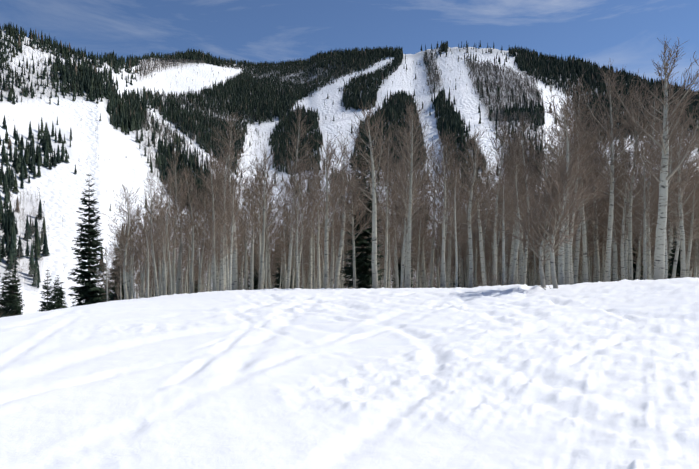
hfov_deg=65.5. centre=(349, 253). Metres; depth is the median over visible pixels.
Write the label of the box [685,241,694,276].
aspen tree
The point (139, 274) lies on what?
aspen tree
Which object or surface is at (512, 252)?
aspen tree
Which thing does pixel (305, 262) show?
aspen tree
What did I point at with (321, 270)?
aspen tree
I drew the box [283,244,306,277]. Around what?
aspen tree
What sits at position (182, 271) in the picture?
aspen tree
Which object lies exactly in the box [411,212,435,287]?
aspen tree
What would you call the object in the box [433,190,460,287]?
aspen tree
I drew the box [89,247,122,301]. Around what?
aspen tree
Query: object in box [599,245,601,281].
aspen tree
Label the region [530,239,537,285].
aspen tree
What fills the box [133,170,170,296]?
aspen tree
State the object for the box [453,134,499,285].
aspen tree
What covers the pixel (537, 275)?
aspen tree
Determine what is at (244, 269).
aspen tree
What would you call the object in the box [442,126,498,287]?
aspen tree
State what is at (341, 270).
aspen tree
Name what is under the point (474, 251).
aspen tree
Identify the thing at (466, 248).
aspen tree
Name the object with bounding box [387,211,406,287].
aspen tree
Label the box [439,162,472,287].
aspen tree
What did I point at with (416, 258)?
aspen tree
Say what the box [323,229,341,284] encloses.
aspen tree
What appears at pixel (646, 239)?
aspen tree
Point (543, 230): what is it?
aspen tree
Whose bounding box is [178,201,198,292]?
aspen tree
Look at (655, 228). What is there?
aspen tree
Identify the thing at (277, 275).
spruce tree
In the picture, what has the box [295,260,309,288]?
aspen tree
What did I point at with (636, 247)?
aspen tree
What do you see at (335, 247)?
aspen tree
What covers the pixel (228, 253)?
aspen tree
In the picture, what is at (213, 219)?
aspen tree
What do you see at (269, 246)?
aspen tree
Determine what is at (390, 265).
aspen tree
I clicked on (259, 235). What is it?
aspen tree
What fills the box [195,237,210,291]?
aspen tree
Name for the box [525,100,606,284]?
aspen tree
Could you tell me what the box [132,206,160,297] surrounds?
aspen tree
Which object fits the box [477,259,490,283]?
aspen tree
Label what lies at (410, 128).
aspen tree
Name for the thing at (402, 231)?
aspen tree
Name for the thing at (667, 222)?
aspen tree
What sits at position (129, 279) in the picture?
aspen tree
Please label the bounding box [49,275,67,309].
spruce tree
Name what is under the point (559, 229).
aspen tree
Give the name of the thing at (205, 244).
aspen tree
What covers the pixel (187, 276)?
aspen tree
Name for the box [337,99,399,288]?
aspen tree
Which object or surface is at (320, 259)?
aspen tree
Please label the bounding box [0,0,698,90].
sky
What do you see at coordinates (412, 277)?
aspen tree
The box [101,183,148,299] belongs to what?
aspen tree
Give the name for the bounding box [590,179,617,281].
aspen tree
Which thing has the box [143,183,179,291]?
aspen tree
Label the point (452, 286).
aspen tree
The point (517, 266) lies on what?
aspen tree
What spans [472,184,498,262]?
aspen tree
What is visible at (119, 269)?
aspen tree
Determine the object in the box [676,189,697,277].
aspen tree
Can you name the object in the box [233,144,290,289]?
aspen tree
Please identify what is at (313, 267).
aspen tree
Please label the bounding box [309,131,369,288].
aspen tree
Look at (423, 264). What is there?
aspen tree
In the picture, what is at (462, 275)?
aspen tree
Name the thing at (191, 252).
aspen tree
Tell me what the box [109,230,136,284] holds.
aspen tree
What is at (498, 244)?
aspen tree
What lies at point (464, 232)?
aspen tree
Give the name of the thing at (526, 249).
aspen tree
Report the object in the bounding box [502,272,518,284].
shrub twigs
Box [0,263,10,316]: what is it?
spruce tree
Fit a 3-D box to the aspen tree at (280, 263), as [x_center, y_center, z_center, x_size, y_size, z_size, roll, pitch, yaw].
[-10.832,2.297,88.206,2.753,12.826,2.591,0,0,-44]
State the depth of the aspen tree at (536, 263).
72.39 m
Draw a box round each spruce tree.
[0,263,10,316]
[0,264,22,316]
[10,267,24,310]
[11,296,20,315]
[39,270,53,311]
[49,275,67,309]
[67,174,111,306]
[105,240,130,300]
[149,236,169,296]
[183,258,197,293]
[247,246,267,289]
[271,204,295,288]
[340,136,384,288]
[391,233,414,287]
[451,237,473,287]
[619,215,646,279]
[667,234,680,278]
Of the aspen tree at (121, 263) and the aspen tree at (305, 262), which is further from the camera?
the aspen tree at (305, 262)
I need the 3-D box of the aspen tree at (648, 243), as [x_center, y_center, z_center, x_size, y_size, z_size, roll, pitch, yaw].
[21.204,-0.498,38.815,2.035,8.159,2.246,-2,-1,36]
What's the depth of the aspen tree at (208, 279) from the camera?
70.98 m
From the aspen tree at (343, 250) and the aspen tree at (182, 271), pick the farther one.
the aspen tree at (182, 271)
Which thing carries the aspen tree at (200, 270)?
on the snowy ground
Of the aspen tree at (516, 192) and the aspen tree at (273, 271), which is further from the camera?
the aspen tree at (273, 271)
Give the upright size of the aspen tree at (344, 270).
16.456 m
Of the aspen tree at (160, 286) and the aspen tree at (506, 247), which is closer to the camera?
the aspen tree at (160, 286)
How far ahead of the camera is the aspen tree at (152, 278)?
79.03 m
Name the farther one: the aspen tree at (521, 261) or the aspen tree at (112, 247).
the aspen tree at (112, 247)
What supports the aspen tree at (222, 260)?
on the snowy ground
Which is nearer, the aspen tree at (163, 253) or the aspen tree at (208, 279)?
the aspen tree at (163, 253)
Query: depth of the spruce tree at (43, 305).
137.82 m
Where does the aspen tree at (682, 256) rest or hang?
on the snowy ground
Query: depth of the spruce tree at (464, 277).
115.16 m
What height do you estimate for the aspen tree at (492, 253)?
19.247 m
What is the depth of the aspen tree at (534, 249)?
62.95 m
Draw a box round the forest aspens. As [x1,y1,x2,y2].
[0,43,698,294]
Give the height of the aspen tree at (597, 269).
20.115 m
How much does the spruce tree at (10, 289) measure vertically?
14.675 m
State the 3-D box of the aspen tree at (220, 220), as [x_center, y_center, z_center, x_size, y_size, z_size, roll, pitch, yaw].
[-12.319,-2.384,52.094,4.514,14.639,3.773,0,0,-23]
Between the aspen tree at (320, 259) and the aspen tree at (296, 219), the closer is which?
the aspen tree at (296, 219)
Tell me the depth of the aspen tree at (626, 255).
54.66 m
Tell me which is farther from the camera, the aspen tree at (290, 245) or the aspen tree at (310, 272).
the aspen tree at (310, 272)
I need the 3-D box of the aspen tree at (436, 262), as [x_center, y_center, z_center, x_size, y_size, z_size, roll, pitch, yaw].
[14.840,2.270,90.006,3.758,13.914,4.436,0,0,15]
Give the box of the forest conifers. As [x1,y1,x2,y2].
[0,23,698,289]
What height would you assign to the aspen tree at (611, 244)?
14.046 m
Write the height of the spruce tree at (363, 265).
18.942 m
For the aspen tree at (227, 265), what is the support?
on the snowy ground
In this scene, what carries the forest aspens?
on the snowy ground
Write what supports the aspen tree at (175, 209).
on the snowy ground
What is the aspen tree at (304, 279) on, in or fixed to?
on the snowy ground
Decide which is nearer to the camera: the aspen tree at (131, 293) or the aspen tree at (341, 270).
the aspen tree at (131, 293)
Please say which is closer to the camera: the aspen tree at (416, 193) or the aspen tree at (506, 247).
the aspen tree at (416, 193)
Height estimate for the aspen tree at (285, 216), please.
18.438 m
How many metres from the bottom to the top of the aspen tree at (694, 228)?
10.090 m
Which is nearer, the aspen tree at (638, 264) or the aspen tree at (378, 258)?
the aspen tree at (638, 264)
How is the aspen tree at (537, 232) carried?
on the snowy ground
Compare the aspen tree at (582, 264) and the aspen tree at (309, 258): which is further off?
the aspen tree at (582, 264)
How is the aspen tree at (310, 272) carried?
on the snowy ground
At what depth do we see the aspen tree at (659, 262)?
26.79 m
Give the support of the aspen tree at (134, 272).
on the snowy ground
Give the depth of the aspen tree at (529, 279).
76.22 m
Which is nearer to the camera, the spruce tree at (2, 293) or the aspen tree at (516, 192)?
the aspen tree at (516, 192)
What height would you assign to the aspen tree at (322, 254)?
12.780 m
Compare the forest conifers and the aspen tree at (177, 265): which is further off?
the forest conifers
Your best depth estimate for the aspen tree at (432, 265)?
77.92 m
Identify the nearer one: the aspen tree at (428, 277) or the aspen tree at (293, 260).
the aspen tree at (293, 260)
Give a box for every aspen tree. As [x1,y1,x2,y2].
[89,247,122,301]
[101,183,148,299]
[102,229,121,279]
[103,265,112,300]
[108,209,151,299]
[109,212,151,298]
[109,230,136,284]
[109,242,128,299]
[111,237,146,298]
[113,231,134,299]
[114,283,121,299]
[116,233,146,298]
[128,206,150,293]
[131,218,161,297]
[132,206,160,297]
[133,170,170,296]
[134,261,149,297]
[136,214,157,297]
[137,199,171,295]
[139,243,153,290]
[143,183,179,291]
[143,253,158,296]
[146,167,192,294]
[148,205,182,283]
[149,146,188,293]
[149,265,158,296]
[154,212,173,294]
[156,246,171,294]
[157,203,182,294]
[160,214,181,289]
[162,187,205,293]
[165,164,211,293]
[167,256,181,284]
[168,249,188,277]
[170,224,188,293]
[175,247,193,293]
[177,234,190,293]
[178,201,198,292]
[178,209,197,281]
[179,200,202,293]
[181,154,243,290]
[181,250,206,292]
[186,184,210,291]
[188,189,211,291]
[193,170,230,290]
[193,241,206,281]
[195,142,253,290]
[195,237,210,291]
[196,207,219,291]
[198,196,219,291]
[200,154,241,289]
[202,112,263,289]
[206,222,228,290]
[207,215,236,290]
[209,174,245,289]
[215,232,243,264]
[216,179,245,289]
[229,184,246,289]
[229,192,258,289]
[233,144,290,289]
[234,178,256,289]
[236,175,274,289]
[237,215,250,289]
[237,238,255,289]
[241,160,282,277]
[244,224,270,289]
[248,211,289,287]
[249,164,283,288]
[250,175,270,277]
[255,198,279,288]
[258,229,277,288]
[267,250,276,283]
[267,253,278,287]
[270,203,304,288]
[273,224,288,288]
[274,166,315,287]
[274,233,287,288]
[275,105,325,288]
[275,157,335,287]
[279,228,307,288]
[280,170,315,287]
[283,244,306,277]
[292,132,352,288]
[293,222,309,288]
[293,231,309,288]
[294,171,331,288]
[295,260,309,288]
[298,164,341,288]
[299,158,325,288]
[299,195,329,265]
[301,239,320,273]
[301,269,307,287]
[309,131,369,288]
[314,221,336,287]
[315,179,348,288]
[315,229,329,281]
[315,237,323,287]
[323,221,346,287]
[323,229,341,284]
[328,198,356,287]
[328,213,342,281]
[332,166,383,288]
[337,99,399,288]
[338,198,379,288]
[339,249,346,286]
[341,214,358,288]
[341,239,352,287]
[345,189,360,268]
[360,179,396,244]
[364,196,390,287]
[369,102,442,287]
[370,228,391,273]
[371,124,401,287]
[377,149,414,287]
[377,192,402,287]
[380,213,393,287]
[380,226,397,287]
[381,208,426,287]
[381,238,394,276]
[382,164,427,287]
[383,150,430,268]
[387,140,433,287]
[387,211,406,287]
[392,97,438,287]
[400,182,442,287]
[411,163,447,287]
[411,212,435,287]
[411,214,437,287]
[411,232,428,287]
[411,240,434,274]
[411,249,417,287]
[412,197,432,287]
[414,129,471,287]
[422,136,463,287]
[426,254,435,278]
[426,263,435,287]
[427,203,448,287]
[429,230,447,287]
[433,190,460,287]
[434,191,467,287]
[436,224,458,272]
[438,236,458,287]
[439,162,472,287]
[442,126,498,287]
[447,185,478,287]
[447,213,473,286]
[447,244,465,287]
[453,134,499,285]
[453,175,484,287]
[457,166,509,281]
[457,211,498,286]
[457,238,477,287]
[458,210,477,265]
[463,198,488,286]
[472,114,524,285]
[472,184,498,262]
[472,205,521,283]
[473,169,501,284]
[473,217,501,285]
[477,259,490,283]
[479,173,525,285]
[484,131,541,284]
[485,235,501,285]
[487,129,540,283]
[487,182,509,285]
[488,112,554,284]
[488,173,511,284]
[490,120,539,284]
[490,150,545,284]
[498,215,531,269]
[499,241,510,279]
[505,168,577,287]
[518,125,583,284]
[518,213,538,272]
[520,151,606,289]
[523,191,544,284]
[524,176,549,281]
[524,237,533,285]
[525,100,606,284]
[527,242,544,285]
[527,257,544,283]
[530,79,592,284]
[530,175,556,284]
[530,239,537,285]
[531,221,544,284]
[533,120,605,284]
[538,151,588,279]
[539,143,587,282]
[541,79,620,281]
[543,231,573,277]
[544,92,614,284]
[565,119,617,283]
[569,190,607,282]
[570,58,673,281]
[572,206,593,269]
[573,192,605,281]
[575,158,619,282]
[576,177,607,282]
[577,148,621,281]
[579,226,590,282]
[579,247,593,279]
[581,192,601,262]
[586,150,652,279]
[587,80,662,279]
[590,128,653,280]
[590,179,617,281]
[590,180,624,281]
[591,210,612,274]
[592,200,624,281]
[598,221,619,262]
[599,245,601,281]
[600,134,650,279]
[605,37,698,279]
[607,165,641,247]
[614,186,667,279]
[617,190,654,279]
[623,81,673,279]
[623,136,660,279]
[624,176,683,264]
[632,187,673,279]
[632,193,657,279]
[633,151,659,279]
[635,107,698,277]
[635,132,695,278]
[636,121,698,268]
[636,171,693,245]
[646,104,698,256]
[647,93,698,278]
[650,182,677,247]
[666,149,698,253]
[666,168,698,276]
[671,94,698,263]
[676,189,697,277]
[678,183,698,250]
[685,203,698,263]
[685,212,698,277]
[685,215,694,275]
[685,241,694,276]
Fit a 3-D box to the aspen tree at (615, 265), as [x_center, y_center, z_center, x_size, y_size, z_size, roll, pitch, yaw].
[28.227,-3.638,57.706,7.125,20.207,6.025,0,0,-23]
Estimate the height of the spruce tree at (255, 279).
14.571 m
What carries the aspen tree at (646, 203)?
on the snowy ground
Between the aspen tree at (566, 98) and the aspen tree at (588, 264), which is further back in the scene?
the aspen tree at (588, 264)
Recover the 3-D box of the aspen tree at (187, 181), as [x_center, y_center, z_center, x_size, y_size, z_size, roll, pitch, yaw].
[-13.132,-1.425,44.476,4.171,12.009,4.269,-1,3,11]
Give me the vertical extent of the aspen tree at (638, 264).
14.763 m
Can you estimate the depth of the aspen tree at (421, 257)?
89.17 m
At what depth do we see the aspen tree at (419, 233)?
64.56 m
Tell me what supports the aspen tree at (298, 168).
on the snowy ground
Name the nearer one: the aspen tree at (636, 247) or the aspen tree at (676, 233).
the aspen tree at (676, 233)
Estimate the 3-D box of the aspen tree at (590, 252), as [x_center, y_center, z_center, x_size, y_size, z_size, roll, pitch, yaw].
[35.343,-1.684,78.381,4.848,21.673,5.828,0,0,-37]
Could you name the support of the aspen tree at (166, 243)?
on the snowy ground
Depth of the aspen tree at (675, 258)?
42.40 m
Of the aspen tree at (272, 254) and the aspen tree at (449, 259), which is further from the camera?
the aspen tree at (272, 254)
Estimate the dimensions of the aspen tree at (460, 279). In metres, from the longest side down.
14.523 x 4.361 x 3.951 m
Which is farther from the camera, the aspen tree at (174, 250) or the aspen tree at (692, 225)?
the aspen tree at (174, 250)
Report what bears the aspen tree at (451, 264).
on the snowy ground
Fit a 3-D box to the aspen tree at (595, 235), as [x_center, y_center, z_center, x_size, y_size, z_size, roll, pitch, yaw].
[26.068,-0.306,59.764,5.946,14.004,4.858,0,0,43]
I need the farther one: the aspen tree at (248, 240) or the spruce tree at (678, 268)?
the aspen tree at (248, 240)
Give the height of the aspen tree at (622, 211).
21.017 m
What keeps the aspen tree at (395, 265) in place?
on the snowy ground
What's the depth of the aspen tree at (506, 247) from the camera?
68.37 m
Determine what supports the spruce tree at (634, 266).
on the snowy ground
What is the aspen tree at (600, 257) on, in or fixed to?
on the snowy ground
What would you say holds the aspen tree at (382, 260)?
on the snowy ground
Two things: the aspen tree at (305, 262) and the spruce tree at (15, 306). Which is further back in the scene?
the aspen tree at (305, 262)
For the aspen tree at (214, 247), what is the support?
on the snowy ground
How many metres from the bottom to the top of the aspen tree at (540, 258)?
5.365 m
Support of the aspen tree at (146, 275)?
on the snowy ground
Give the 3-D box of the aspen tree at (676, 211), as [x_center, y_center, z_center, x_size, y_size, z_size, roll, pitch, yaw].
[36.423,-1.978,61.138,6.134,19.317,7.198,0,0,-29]
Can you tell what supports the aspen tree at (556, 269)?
on the snowy ground
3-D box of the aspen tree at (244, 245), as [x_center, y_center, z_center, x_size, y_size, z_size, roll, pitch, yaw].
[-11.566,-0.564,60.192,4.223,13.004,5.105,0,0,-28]
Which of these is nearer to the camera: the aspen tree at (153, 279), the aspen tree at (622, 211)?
the aspen tree at (622, 211)
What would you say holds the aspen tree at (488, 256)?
on the snowy ground
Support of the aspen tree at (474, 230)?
on the snowy ground
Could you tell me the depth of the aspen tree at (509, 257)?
62.06 m
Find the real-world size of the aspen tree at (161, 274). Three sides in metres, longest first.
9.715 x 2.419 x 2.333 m
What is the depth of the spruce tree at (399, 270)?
99.74 m
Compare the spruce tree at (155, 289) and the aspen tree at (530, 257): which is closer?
the aspen tree at (530, 257)
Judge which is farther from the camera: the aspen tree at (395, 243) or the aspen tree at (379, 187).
the aspen tree at (379, 187)
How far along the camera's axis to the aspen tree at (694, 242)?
59.61 m
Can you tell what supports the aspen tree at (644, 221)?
on the snowy ground
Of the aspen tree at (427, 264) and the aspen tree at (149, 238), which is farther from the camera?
the aspen tree at (427, 264)
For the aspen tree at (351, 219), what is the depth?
40.02 m
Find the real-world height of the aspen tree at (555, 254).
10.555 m
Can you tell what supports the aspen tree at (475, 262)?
on the snowy ground
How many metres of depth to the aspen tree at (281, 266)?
85.62 m
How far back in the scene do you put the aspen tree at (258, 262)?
69.43 m
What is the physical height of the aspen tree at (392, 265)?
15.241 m
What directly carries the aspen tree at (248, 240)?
on the snowy ground
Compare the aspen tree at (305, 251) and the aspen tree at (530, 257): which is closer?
the aspen tree at (305, 251)
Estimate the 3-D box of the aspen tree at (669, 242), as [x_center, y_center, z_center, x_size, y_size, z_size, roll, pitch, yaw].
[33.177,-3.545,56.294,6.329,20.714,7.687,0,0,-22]
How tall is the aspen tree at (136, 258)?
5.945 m
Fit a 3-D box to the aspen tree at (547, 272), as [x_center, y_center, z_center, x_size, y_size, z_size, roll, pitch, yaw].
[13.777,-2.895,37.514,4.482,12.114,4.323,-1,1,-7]
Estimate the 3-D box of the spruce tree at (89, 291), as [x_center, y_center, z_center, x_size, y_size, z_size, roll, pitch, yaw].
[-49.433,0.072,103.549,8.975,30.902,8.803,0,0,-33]
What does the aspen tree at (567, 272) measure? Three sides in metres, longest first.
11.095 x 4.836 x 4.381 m
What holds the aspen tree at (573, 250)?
on the snowy ground
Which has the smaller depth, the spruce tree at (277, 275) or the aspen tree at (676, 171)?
the aspen tree at (676, 171)
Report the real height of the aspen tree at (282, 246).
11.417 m
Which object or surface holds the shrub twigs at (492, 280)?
on the snowy ground
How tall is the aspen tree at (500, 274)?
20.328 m
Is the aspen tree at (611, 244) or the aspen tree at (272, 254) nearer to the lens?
the aspen tree at (611, 244)
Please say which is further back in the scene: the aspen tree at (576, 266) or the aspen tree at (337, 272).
the aspen tree at (576, 266)
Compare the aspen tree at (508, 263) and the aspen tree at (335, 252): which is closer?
the aspen tree at (508, 263)
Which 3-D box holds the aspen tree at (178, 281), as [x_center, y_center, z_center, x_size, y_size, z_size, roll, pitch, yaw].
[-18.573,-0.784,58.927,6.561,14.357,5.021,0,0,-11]
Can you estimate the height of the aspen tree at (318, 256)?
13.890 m
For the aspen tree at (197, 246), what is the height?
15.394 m
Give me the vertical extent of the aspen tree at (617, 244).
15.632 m
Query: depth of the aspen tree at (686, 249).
71.68 m
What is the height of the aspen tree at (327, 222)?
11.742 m
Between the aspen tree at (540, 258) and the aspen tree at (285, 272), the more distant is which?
the aspen tree at (285, 272)
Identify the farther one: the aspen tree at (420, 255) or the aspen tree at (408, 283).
the aspen tree at (420, 255)
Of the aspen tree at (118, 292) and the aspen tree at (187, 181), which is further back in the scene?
the aspen tree at (118, 292)
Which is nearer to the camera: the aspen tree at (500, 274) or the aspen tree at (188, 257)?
the aspen tree at (188, 257)
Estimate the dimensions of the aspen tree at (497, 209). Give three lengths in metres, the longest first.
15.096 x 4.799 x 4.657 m
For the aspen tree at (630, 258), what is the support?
on the snowy ground
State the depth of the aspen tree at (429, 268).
100.58 m
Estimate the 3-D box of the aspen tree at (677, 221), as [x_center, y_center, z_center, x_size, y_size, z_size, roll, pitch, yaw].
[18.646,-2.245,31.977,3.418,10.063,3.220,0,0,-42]
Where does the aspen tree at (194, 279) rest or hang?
on the snowy ground
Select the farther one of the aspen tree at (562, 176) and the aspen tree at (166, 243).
the aspen tree at (166, 243)
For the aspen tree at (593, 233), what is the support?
on the snowy ground
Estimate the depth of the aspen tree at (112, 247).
80.25 m
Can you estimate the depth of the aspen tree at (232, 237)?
30.10 m
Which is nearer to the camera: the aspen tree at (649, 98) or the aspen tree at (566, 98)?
the aspen tree at (566, 98)
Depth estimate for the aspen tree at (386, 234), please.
52.42 m
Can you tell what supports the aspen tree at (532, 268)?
on the snowy ground
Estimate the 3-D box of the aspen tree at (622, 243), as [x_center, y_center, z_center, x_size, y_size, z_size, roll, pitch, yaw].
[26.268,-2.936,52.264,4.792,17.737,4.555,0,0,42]
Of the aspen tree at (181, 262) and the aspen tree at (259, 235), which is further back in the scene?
the aspen tree at (181, 262)
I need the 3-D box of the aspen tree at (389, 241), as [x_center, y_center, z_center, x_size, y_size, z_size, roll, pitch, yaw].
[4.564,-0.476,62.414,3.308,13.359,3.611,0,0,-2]
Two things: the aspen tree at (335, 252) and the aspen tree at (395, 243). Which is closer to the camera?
the aspen tree at (395, 243)
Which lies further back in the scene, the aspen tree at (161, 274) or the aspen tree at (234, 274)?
the aspen tree at (161, 274)
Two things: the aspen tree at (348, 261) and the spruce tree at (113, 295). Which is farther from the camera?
the aspen tree at (348, 261)
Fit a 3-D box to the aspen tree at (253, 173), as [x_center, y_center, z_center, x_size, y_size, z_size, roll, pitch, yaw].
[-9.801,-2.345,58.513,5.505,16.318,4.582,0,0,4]
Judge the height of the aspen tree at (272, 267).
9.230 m
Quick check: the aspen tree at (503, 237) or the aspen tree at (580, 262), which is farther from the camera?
the aspen tree at (580, 262)
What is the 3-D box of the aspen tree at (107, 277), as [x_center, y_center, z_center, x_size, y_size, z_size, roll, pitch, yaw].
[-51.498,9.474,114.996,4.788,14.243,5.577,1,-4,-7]
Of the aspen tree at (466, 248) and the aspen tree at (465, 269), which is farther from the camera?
the aspen tree at (465, 269)
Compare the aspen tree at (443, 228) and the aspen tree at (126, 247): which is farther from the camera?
the aspen tree at (126, 247)
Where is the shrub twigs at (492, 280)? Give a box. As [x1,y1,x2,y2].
[478,265,514,285]
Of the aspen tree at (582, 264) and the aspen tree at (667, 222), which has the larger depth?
the aspen tree at (582, 264)
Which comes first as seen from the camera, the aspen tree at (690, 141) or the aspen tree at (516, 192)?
the aspen tree at (516, 192)
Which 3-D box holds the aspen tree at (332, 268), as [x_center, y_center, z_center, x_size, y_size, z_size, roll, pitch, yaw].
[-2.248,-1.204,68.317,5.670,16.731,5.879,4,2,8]
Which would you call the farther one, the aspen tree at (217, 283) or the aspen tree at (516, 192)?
the aspen tree at (217, 283)
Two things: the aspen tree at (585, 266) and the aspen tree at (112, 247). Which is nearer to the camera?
the aspen tree at (585, 266)
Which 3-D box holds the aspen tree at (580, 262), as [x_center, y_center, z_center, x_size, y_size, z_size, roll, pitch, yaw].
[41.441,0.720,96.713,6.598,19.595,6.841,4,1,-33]
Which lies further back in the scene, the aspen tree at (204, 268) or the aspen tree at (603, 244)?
the aspen tree at (204, 268)
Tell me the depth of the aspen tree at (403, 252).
38.66 m
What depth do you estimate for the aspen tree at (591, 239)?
77.01 m
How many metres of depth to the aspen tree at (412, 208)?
68.73 m
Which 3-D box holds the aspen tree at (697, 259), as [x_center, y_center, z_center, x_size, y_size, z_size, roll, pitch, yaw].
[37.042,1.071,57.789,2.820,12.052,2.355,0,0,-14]
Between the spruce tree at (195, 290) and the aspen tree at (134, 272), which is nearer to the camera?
the aspen tree at (134, 272)
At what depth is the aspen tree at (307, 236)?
87.37 m
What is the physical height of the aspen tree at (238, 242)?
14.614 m
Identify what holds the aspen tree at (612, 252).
on the snowy ground
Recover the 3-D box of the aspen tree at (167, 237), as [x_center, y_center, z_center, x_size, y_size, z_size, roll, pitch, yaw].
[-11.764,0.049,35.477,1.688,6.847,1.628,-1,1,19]
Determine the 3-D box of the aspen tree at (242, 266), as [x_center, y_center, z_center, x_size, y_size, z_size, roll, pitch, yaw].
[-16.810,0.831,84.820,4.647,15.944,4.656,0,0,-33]
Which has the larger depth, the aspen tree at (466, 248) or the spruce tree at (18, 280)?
the spruce tree at (18, 280)
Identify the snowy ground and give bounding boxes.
[0,30,698,468]
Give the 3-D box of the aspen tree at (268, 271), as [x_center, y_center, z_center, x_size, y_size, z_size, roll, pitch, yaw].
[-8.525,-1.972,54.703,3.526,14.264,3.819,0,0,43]
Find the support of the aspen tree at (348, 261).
on the snowy ground
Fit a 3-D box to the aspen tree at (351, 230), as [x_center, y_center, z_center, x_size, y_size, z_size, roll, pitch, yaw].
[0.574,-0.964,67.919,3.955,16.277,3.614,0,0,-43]
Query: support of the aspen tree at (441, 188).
on the snowy ground
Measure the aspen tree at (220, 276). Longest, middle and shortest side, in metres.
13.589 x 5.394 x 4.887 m
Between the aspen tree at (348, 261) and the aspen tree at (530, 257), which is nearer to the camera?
the aspen tree at (530, 257)
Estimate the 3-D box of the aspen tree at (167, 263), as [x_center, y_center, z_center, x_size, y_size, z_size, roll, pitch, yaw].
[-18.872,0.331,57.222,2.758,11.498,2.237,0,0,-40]
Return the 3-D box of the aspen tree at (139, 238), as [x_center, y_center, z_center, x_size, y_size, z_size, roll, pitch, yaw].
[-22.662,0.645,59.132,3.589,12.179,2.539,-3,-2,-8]
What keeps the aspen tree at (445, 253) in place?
on the snowy ground
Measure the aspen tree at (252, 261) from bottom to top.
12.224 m
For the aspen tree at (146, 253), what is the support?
on the snowy ground
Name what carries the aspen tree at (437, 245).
on the snowy ground
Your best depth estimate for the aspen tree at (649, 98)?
51.17 m
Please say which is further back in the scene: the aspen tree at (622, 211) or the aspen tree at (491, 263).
the aspen tree at (491, 263)
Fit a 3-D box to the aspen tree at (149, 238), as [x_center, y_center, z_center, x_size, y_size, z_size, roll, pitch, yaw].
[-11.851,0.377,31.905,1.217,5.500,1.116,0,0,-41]
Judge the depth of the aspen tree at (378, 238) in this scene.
93.09 m
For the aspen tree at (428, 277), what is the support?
on the snowy ground
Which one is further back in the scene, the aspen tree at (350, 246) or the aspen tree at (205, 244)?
the aspen tree at (350, 246)
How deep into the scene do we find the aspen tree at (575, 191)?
39.00 m
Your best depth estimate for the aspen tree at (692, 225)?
36.27 m

